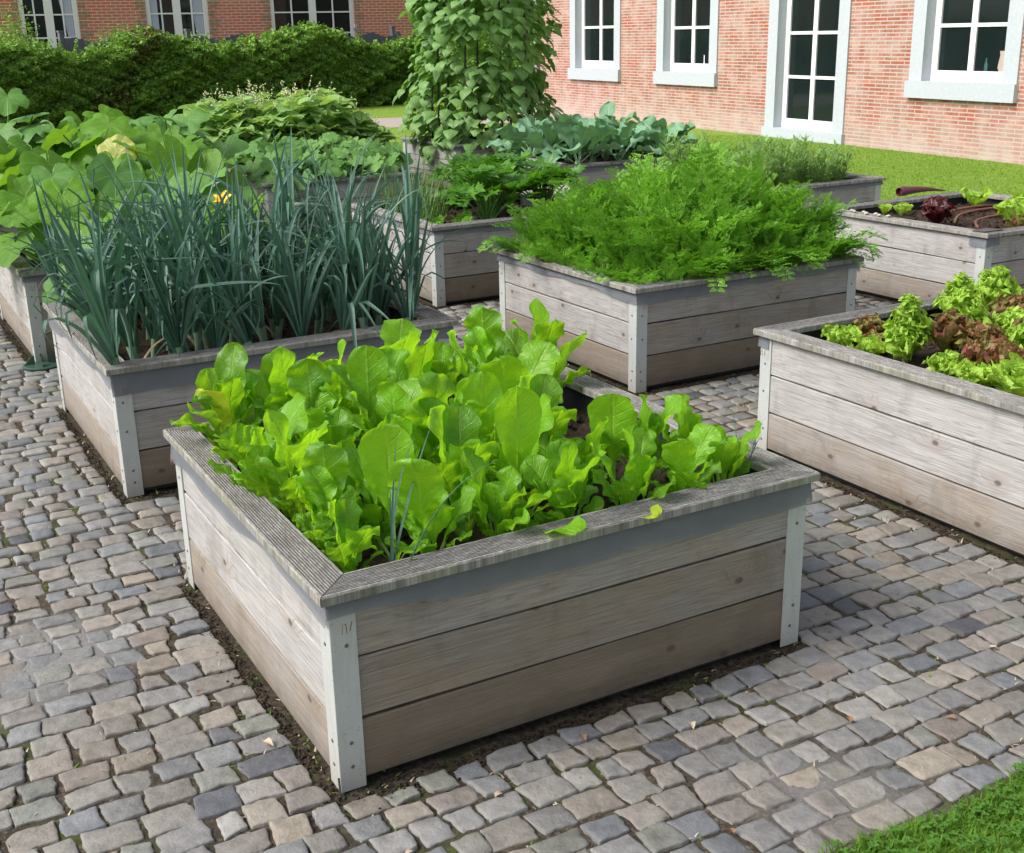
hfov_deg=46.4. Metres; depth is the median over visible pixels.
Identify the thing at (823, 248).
carrot plant
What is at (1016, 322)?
lettuce
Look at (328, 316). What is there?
leek
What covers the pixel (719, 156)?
carrot plant
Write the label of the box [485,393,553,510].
chard plant
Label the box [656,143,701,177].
carrot plant
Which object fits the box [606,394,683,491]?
chard plant
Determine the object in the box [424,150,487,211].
celery plant
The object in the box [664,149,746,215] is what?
carrot plant
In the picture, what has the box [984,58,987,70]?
bottle
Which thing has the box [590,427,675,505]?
chard plant
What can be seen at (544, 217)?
carrot plant
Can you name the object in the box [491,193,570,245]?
carrot plant
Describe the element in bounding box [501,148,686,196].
raised bed
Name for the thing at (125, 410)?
raised bed
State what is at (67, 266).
leek
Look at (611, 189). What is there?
carrot plant
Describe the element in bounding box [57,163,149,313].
leek
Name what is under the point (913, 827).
grass
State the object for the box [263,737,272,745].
fallen leaf
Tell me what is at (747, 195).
carrot plant
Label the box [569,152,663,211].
carrot plant
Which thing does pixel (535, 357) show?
lettuce
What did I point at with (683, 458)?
chard plant
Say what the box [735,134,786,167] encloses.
herb plant
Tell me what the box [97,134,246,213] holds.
squash plant
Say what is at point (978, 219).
hose
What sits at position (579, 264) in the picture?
carrot plant
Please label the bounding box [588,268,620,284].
carrot plant
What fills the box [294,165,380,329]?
leek
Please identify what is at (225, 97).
bush bean plant
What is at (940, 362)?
lettuce
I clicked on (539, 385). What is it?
chard plant
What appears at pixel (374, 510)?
chard plant
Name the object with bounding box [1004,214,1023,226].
lettuce
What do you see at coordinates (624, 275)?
carrot plant
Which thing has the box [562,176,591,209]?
carrot plant
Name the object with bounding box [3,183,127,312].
leek
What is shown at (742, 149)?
herb plant
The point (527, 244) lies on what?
carrot plant
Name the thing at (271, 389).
lettuce
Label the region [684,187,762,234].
carrot plant
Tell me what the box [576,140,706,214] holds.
carrot plant
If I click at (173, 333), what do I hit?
leek
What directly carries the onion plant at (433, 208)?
on the raised bed at (467, 268)
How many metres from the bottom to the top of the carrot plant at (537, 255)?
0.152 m
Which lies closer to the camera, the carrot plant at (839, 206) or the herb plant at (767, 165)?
the carrot plant at (839, 206)
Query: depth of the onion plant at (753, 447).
3.52 m
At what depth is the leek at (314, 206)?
6.00 m
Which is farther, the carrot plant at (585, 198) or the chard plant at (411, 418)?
the carrot plant at (585, 198)
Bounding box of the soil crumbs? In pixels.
[0,293,1019,817]
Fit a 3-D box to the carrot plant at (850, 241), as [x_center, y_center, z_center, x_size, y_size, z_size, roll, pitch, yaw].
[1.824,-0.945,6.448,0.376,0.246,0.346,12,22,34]
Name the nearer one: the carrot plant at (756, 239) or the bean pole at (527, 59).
the carrot plant at (756, 239)
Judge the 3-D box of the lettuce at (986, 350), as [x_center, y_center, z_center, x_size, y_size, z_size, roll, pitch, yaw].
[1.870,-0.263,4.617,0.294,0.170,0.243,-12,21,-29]
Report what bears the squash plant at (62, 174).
on the raised bed at (23, 316)
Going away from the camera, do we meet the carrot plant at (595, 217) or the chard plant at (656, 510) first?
the chard plant at (656, 510)
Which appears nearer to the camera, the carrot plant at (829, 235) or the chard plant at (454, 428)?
the chard plant at (454, 428)
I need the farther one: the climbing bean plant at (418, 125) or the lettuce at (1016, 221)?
the climbing bean plant at (418, 125)
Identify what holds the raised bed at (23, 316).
on the pavement bedding
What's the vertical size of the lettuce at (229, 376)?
0.395 m
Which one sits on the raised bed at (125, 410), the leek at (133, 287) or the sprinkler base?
the leek at (133, 287)
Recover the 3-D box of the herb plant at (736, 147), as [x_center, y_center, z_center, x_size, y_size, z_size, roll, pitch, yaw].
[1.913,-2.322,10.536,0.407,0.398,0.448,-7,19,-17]
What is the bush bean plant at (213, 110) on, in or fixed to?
on the raised bed
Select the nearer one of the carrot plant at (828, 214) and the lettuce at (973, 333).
the lettuce at (973, 333)
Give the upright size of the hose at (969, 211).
0.038 m
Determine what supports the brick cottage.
on the ground
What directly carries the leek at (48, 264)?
on the raised bed at (125, 410)
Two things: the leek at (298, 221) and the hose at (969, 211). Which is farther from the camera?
the hose at (969, 211)
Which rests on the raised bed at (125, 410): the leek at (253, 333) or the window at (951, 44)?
the leek at (253, 333)
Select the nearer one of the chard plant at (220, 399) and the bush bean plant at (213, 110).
the chard plant at (220, 399)
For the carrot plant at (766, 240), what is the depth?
6.33 m
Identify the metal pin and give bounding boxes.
[338,778,341,799]
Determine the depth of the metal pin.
2.87 m
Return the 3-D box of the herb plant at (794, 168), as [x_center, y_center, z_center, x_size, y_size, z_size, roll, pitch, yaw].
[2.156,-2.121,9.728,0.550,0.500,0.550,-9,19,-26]
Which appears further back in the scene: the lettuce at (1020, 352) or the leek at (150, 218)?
the leek at (150, 218)
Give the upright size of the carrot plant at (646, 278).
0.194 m
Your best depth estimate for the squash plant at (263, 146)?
11.25 m
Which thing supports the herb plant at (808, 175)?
on the raised bed at (860, 188)
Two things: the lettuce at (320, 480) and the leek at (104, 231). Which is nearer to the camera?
the lettuce at (320, 480)
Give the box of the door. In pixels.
[761,0,851,144]
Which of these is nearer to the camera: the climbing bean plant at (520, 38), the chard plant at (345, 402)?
the chard plant at (345, 402)
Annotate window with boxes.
[17,0,80,53]
[145,0,209,38]
[270,0,354,36]
[567,0,620,81]
[653,0,719,86]
[903,0,1023,102]
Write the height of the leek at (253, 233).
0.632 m
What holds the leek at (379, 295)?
on the raised bed at (125, 410)
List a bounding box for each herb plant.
[660,129,716,167]
[697,149,742,168]
[707,142,750,162]
[724,148,778,184]
[729,141,780,180]
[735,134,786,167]
[750,134,811,186]
[753,135,812,184]
[784,137,842,183]
[808,141,859,181]
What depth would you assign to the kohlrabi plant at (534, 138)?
11.84 m
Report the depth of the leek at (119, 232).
5.53 m
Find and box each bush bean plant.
[177,83,262,167]
[199,80,277,138]
[200,89,268,133]
[201,95,285,161]
[239,87,331,153]
[246,83,290,110]
[256,88,313,136]
[269,75,341,129]
[274,82,370,151]
[311,92,378,139]
[334,115,399,145]
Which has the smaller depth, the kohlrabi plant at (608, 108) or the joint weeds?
the joint weeds
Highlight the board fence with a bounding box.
[56,26,400,113]
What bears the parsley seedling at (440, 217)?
on the raised bed at (467, 268)
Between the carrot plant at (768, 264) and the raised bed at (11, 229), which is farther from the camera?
the raised bed at (11, 229)
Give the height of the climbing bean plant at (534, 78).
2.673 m
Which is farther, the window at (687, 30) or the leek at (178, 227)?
the window at (687, 30)
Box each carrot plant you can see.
[477,233,521,252]
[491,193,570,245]
[504,238,534,250]
[514,233,546,256]
[516,248,556,262]
[523,200,569,253]
[526,234,562,256]
[527,198,560,218]
[530,211,593,254]
[539,185,606,238]
[540,241,594,263]
[542,178,610,250]
[548,172,642,211]
[553,246,596,267]
[557,200,611,260]
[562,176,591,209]
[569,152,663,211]
[569,212,621,274]
[570,244,608,272]
[572,168,703,219]
[572,212,608,243]
[574,207,677,270]
[575,260,617,275]
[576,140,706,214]
[576,165,648,213]
[581,188,700,271]
[584,204,648,271]
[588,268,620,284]
[590,268,639,281]
[592,164,681,225]
[597,178,619,190]
[601,168,697,212]
[601,182,679,226]
[603,235,666,276]
[605,166,662,195]
[607,167,699,213]
[608,198,690,223]
[610,187,708,256]
[613,269,668,284]
[622,139,781,205]
[624,184,752,258]
[638,170,759,212]
[641,247,693,282]
[642,160,726,193]
[650,218,725,268]
[654,199,720,238]
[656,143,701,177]
[657,258,718,278]
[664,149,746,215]
[678,140,792,199]
[682,222,742,276]
[683,187,787,257]
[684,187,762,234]
[688,171,785,236]
[691,171,796,214]
[694,251,754,293]
[724,199,787,247]
[724,225,774,272]
[727,153,777,193]
[727,170,818,222]
[729,160,751,185]
[738,231,784,270]
[741,179,815,245]
[742,183,799,219]
[745,246,808,284]
[747,188,833,231]
[749,231,801,265]
[750,197,790,226]
[764,182,786,200]
[780,224,819,263]
[782,187,813,212]
[782,229,854,263]
[786,244,831,269]
[791,211,851,246]
[797,191,858,235]
[798,198,843,240]
[806,223,865,257]
[824,226,887,269]
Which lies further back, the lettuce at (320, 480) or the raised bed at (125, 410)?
the raised bed at (125, 410)
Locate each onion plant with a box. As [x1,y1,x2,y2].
[358,156,444,218]
[386,166,459,222]
[387,160,456,215]
[390,424,486,561]
[731,404,762,474]
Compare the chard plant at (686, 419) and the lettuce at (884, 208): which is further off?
the lettuce at (884, 208)
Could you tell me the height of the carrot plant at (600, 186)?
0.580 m
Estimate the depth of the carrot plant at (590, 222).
6.47 m
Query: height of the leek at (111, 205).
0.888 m
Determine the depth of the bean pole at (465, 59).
13.79 m
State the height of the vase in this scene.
0.260 m
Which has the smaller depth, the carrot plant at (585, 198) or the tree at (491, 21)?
the carrot plant at (585, 198)
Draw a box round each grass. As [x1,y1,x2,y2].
[382,134,1023,199]
[804,755,1023,852]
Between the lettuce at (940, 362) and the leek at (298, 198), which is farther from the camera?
the leek at (298, 198)
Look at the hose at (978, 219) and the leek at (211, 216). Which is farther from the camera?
the hose at (978, 219)
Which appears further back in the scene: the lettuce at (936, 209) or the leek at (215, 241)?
the lettuce at (936, 209)
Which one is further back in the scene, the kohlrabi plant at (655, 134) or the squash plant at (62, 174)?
the kohlrabi plant at (655, 134)
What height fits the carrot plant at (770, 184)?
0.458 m
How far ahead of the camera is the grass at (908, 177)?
15.21 m
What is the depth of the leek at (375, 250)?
5.64 m
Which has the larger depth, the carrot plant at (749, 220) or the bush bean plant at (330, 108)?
the bush bean plant at (330, 108)
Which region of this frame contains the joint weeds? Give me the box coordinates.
[1,305,1022,852]
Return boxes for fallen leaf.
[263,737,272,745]
[579,734,586,741]
[689,721,695,728]
[846,715,853,722]
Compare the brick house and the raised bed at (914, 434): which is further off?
the brick house
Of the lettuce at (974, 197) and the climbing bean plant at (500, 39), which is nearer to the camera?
the lettuce at (974, 197)
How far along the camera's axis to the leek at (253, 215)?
5.93 m
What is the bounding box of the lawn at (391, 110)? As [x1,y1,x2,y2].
[37,80,1023,852]
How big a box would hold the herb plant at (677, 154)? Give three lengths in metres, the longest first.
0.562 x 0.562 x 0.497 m
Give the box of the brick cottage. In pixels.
[0,0,412,53]
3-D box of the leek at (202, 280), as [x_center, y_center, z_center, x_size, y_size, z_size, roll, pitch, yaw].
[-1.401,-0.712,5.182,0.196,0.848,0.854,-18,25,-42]
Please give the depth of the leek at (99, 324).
4.53 m
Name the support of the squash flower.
on the squash plant at (255, 208)
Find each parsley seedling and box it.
[424,213,446,223]
[451,210,472,221]
[451,215,472,222]
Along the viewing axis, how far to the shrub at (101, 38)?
27.25 m
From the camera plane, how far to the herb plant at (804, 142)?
10.29 m
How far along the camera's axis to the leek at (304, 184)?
6.07 m
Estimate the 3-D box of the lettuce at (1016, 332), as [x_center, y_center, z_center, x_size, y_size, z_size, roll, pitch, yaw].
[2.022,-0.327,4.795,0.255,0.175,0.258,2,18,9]
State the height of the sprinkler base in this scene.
0.065 m
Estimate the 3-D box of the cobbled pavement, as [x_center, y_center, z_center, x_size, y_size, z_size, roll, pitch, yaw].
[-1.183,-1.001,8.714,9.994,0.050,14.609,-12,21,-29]
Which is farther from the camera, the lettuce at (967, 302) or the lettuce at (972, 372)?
the lettuce at (967, 302)
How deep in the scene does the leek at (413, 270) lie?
5.36 m
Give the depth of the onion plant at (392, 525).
2.90 m
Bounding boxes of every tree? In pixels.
[412,9,491,84]
[414,0,530,62]
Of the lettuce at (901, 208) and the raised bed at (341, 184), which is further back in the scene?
the raised bed at (341, 184)
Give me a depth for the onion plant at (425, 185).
9.03 m
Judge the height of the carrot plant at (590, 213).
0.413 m
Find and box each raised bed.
[0,192,143,234]
[0,234,262,361]
[42,280,458,497]
[162,367,820,792]
[228,165,421,237]
[351,190,584,306]
[400,132,551,188]
[493,245,863,392]
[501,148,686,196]
[753,292,1023,556]
[767,165,885,211]
[816,191,1023,301]
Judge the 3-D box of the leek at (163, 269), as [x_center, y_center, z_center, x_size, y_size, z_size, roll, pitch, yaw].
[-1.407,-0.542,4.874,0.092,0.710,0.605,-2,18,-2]
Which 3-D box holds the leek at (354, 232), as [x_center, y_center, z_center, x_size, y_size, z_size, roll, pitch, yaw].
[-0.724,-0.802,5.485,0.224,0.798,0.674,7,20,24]
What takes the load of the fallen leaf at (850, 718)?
on the cobbled pavement
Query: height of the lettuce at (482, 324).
0.428 m
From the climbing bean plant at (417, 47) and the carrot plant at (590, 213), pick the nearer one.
the carrot plant at (590, 213)
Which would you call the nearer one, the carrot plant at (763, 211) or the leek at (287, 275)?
the leek at (287, 275)
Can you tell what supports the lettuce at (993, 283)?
on the raised bed at (914, 434)
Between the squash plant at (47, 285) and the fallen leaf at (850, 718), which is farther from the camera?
the squash plant at (47, 285)
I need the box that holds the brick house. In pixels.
[534,0,1023,164]
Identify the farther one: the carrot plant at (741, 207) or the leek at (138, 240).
the carrot plant at (741, 207)
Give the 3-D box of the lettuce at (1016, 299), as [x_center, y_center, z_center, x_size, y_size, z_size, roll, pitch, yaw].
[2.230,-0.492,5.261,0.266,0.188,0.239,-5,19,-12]
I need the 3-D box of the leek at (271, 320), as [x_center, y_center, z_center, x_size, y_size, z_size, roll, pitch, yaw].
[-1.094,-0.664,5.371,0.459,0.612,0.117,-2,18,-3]
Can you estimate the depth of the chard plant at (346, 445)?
3.33 m
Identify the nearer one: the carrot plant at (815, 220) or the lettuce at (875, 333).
the lettuce at (875, 333)
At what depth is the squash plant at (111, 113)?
9.85 m
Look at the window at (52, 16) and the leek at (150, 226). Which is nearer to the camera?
the leek at (150, 226)
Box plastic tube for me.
[896,186,945,195]
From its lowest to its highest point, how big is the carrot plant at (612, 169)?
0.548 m
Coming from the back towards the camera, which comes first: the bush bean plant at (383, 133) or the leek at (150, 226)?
the bush bean plant at (383, 133)
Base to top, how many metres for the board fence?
1.990 m
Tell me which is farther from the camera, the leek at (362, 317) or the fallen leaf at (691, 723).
the leek at (362, 317)
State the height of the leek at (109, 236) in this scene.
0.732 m
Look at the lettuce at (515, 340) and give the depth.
4.21 m
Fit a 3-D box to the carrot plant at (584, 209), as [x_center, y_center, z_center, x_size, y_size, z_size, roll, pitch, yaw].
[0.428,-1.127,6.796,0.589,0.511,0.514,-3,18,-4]
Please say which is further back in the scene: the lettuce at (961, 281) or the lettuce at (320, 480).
the lettuce at (961, 281)
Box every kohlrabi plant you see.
[486,120,569,157]
[501,107,597,156]
[533,118,622,163]
[540,109,579,162]
[553,118,627,162]
[569,101,636,160]
[581,123,661,159]
[584,115,672,159]
[623,115,701,155]
[627,115,697,156]
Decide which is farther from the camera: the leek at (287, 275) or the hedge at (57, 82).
the hedge at (57, 82)
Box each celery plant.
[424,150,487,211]
[434,162,541,219]
[448,155,551,218]
[479,150,543,212]
[518,154,586,206]
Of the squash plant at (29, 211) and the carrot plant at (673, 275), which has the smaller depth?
the carrot plant at (673, 275)
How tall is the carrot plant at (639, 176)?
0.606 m
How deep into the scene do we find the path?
25.31 m
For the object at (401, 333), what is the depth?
4.14 m
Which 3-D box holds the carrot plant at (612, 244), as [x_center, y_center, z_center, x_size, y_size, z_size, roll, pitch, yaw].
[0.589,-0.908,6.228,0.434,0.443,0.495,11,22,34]
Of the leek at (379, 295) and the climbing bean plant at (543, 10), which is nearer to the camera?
the leek at (379, 295)
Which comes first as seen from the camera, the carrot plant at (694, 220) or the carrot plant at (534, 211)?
the carrot plant at (694, 220)
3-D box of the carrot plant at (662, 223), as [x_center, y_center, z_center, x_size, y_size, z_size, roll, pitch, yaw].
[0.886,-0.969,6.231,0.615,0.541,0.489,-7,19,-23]
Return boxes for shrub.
[0,0,47,88]
[84,16,144,84]
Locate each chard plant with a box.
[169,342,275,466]
[195,388,235,463]
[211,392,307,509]
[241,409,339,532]
[318,345,396,442]
[321,497,383,572]
[324,339,354,412]
[324,423,467,560]
[333,422,399,504]
[341,448,399,552]
[346,377,421,457]
[383,371,456,463]
[384,458,477,554]
[427,404,496,541]
[447,330,499,403]
[449,377,467,404]
[460,446,551,537]
[461,371,518,479]
[474,387,577,526]
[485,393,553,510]
[493,510,585,535]
[519,374,576,454]
[520,438,605,522]
[537,416,608,506]
[581,504,661,518]
[587,393,667,494]
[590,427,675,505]
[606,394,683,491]
[650,393,702,444]
[650,423,721,493]
[687,420,762,482]
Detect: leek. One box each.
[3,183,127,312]
[9,186,137,318]
[12,175,66,305]
[17,174,154,333]
[17,212,169,342]
[26,174,218,359]
[37,173,110,312]
[40,197,131,365]
[49,148,227,268]
[52,236,153,349]
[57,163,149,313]
[60,200,169,315]
[67,196,280,353]
[86,133,212,350]
[100,204,234,350]
[106,203,218,356]
[107,219,138,347]
[111,187,211,267]
[111,209,129,269]
[112,150,250,334]
[121,129,276,337]
[123,161,225,349]
[123,164,166,265]
[131,217,176,354]
[134,196,176,246]
[135,138,210,350]
[137,147,224,308]
[153,186,290,356]
[155,196,226,330]
[167,224,283,352]
[169,152,226,235]
[169,178,268,356]
[169,218,248,340]
[193,184,267,271]
[195,152,327,271]
[198,195,247,330]
[199,137,323,311]
[206,198,231,252]
[208,167,304,310]
[220,212,313,339]
[221,176,243,342]
[225,152,267,341]
[242,198,256,334]
[242,207,342,336]
[243,165,347,332]
[245,193,267,263]
[249,177,372,276]
[252,180,302,339]
[253,180,320,290]
[253,209,312,296]
[254,194,334,333]
[260,124,402,268]
[260,151,423,302]
[262,146,420,331]
[266,221,354,334]
[271,129,295,261]
[272,126,326,292]
[285,198,381,321]
[292,142,405,312]
[293,132,343,272]
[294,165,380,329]
[299,194,355,313]
[300,168,379,315]
[305,172,392,300]
[310,214,389,348]
[313,174,458,325]
[328,184,470,330]
[353,187,404,324]
[366,215,391,311]
[384,132,430,320]
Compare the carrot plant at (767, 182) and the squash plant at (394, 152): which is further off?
the squash plant at (394, 152)
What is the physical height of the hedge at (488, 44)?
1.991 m
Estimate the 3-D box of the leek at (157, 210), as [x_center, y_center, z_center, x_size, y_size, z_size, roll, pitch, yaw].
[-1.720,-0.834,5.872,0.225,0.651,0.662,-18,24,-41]
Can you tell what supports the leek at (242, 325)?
on the raised bed at (125, 410)
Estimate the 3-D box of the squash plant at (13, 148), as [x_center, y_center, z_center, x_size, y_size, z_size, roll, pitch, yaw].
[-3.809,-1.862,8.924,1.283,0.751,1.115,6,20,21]
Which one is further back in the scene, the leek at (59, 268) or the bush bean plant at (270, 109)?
the bush bean plant at (270, 109)
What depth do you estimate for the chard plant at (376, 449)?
2.99 m
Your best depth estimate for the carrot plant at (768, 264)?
6.13 m
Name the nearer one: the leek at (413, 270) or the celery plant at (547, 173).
the leek at (413, 270)
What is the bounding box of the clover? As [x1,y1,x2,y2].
[818,762,1023,852]
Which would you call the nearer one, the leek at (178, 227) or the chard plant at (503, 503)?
the chard plant at (503, 503)
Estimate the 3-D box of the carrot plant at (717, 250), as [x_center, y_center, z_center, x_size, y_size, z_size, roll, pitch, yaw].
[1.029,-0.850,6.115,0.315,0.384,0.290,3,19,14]
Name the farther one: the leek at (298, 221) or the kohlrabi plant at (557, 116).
the kohlrabi plant at (557, 116)
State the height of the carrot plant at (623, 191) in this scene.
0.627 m
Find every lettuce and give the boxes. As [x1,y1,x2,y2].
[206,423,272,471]
[243,346,323,443]
[278,358,360,440]
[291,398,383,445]
[292,441,361,556]
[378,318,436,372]
[379,329,449,404]
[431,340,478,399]
[448,305,514,398]
[479,340,562,403]
[503,299,590,388]
[821,323,861,345]
[847,335,885,354]
[853,312,885,336]
[862,330,888,354]
[878,203,892,214]
[882,293,933,362]
[893,201,912,215]
[920,195,956,223]
[922,349,971,376]
[926,308,973,352]
[933,272,990,311]
[939,289,992,348]
[945,359,996,386]
[954,320,1016,351]
[958,334,1021,365]
[960,187,993,205]
[971,264,1023,311]
[985,352,1023,396]
[987,292,1023,313]
[990,306,1023,328]
[993,197,1023,220]
[998,323,1023,347]
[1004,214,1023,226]
[1012,190,1023,199]
[1013,318,1022,326]
[1016,345,1023,358]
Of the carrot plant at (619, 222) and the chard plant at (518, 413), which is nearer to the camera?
the chard plant at (518, 413)
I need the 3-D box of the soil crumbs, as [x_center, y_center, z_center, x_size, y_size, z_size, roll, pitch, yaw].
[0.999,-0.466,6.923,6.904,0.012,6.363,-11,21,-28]
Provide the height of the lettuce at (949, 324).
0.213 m
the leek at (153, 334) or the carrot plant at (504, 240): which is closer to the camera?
the leek at (153, 334)
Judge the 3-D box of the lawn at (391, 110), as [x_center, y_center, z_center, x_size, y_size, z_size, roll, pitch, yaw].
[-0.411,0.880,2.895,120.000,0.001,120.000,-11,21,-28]
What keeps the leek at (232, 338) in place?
on the raised bed at (125, 410)
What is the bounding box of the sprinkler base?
[22,353,56,370]
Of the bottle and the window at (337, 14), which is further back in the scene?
the window at (337, 14)
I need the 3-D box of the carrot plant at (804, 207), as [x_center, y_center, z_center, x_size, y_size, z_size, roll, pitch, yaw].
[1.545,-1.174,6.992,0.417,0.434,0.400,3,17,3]
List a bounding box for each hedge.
[0,20,427,128]
[422,30,533,104]
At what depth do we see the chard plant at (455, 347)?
3.96 m
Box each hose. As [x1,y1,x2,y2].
[941,204,994,222]
[952,207,994,224]
[974,214,1002,228]
[981,306,1023,323]
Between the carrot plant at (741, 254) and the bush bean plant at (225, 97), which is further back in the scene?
the bush bean plant at (225, 97)
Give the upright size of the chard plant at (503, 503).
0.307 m
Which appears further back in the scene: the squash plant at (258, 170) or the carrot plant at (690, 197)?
the squash plant at (258, 170)
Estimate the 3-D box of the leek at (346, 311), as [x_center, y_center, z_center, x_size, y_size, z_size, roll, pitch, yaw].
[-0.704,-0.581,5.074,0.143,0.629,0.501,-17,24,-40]
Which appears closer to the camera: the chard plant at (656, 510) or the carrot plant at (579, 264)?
the chard plant at (656, 510)
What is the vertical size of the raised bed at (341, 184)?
0.541 m
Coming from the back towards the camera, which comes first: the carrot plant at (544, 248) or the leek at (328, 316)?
the carrot plant at (544, 248)
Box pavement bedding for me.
[0,184,1023,852]
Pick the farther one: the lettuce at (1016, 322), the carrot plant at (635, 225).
the carrot plant at (635, 225)
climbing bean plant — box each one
[392,0,439,148]
[397,0,451,163]
[416,0,464,137]
[427,0,489,161]
[455,0,500,131]
[478,0,535,153]
[492,0,550,123]
[508,0,570,148]
[520,0,566,120]
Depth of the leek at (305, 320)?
5.05 m
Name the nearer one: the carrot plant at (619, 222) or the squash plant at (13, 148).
the carrot plant at (619, 222)
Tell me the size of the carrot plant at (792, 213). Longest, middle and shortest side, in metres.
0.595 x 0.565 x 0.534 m
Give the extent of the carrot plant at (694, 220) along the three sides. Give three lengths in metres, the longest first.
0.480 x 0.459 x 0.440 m
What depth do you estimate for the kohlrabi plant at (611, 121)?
12.39 m
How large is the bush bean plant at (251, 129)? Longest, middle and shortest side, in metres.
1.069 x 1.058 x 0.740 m
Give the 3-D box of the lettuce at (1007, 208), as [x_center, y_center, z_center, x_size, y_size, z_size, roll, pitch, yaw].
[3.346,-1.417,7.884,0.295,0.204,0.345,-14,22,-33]
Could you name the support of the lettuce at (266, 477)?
on the raised bed at (380, 663)
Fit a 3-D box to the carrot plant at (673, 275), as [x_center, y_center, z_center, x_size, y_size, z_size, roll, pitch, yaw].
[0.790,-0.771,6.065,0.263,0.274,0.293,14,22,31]
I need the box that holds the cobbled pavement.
[0,187,1023,852]
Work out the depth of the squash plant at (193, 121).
10.29 m
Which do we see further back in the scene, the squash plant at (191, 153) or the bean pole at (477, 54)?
the bean pole at (477, 54)
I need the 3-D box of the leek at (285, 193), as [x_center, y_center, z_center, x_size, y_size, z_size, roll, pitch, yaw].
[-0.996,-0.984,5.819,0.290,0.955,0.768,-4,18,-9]
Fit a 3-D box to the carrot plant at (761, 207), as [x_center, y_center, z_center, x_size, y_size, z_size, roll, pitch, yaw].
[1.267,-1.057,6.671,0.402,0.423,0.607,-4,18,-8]
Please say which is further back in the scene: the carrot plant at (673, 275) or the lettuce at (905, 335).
the carrot plant at (673, 275)
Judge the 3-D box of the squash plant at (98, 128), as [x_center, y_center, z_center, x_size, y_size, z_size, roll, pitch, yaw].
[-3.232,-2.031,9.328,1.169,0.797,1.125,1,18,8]
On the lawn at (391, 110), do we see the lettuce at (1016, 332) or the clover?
the clover
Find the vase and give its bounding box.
[997,51,1004,71]
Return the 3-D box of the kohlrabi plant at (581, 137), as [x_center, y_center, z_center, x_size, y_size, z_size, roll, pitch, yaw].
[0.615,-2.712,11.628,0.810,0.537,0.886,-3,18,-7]
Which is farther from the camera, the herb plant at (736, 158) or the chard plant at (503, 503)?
the herb plant at (736, 158)
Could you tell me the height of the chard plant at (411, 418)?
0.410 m
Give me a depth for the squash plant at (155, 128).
9.74 m
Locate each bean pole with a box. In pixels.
[430,1,433,138]
[436,0,439,137]
[445,0,449,128]
[463,3,467,117]
[475,0,480,133]
[498,1,503,127]
[506,0,511,124]
[522,4,527,112]
[525,8,530,114]
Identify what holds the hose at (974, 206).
on the raised bed at (923, 257)
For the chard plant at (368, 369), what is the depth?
3.75 m
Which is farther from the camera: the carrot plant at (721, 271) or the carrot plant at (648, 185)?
the carrot plant at (648, 185)
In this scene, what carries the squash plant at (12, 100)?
on the raised bed at (11, 229)
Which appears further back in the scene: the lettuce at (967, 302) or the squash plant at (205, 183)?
the squash plant at (205, 183)
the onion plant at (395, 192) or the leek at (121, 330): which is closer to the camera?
the leek at (121, 330)
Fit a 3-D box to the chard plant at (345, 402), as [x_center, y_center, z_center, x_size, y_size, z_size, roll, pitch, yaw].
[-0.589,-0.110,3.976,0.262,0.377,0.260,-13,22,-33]
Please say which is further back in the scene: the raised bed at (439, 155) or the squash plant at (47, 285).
the raised bed at (439, 155)
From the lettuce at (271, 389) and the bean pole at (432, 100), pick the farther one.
the bean pole at (432, 100)
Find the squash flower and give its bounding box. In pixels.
[212,190,231,210]
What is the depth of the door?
19.17 m
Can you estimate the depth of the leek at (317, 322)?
5.40 m
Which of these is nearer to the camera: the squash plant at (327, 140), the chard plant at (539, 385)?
the chard plant at (539, 385)
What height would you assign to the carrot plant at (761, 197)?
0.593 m
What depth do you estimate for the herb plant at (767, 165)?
9.41 m
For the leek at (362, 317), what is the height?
0.910 m
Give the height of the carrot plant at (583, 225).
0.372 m
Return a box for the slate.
[972,228,1003,232]
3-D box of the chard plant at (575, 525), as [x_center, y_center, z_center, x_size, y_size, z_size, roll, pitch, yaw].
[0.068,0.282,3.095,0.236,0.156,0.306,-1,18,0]
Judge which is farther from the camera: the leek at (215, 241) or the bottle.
the bottle
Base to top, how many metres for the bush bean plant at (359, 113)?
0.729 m
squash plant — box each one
[0,87,74,147]
[0,134,88,176]
[0,150,105,238]
[0,177,134,267]
[28,153,146,223]
[41,112,154,169]
[41,225,157,306]
[44,104,123,152]
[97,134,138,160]
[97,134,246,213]
[102,167,256,237]
[129,107,248,167]
[142,123,248,186]
[167,193,316,275]
[234,144,324,191]
[235,131,325,164]
[299,147,399,184]
[301,132,366,154]
[335,137,413,174]
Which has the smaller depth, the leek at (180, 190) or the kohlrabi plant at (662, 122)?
the leek at (180, 190)
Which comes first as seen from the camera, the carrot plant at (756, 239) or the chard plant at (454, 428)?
the chard plant at (454, 428)
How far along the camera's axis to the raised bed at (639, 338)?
6.25 m
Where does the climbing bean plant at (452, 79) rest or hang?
attached to the bean pole at (448, 76)
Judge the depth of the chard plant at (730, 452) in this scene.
3.40 m
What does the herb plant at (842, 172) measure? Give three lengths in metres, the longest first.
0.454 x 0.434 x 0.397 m
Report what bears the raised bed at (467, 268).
on the pavement bedding
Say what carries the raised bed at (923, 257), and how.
on the pavement bedding
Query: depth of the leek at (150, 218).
5.85 m
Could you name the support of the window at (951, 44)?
in the brick house
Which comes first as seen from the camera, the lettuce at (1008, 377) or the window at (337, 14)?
the lettuce at (1008, 377)
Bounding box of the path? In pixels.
[371,113,599,127]
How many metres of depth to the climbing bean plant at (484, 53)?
15.04 m

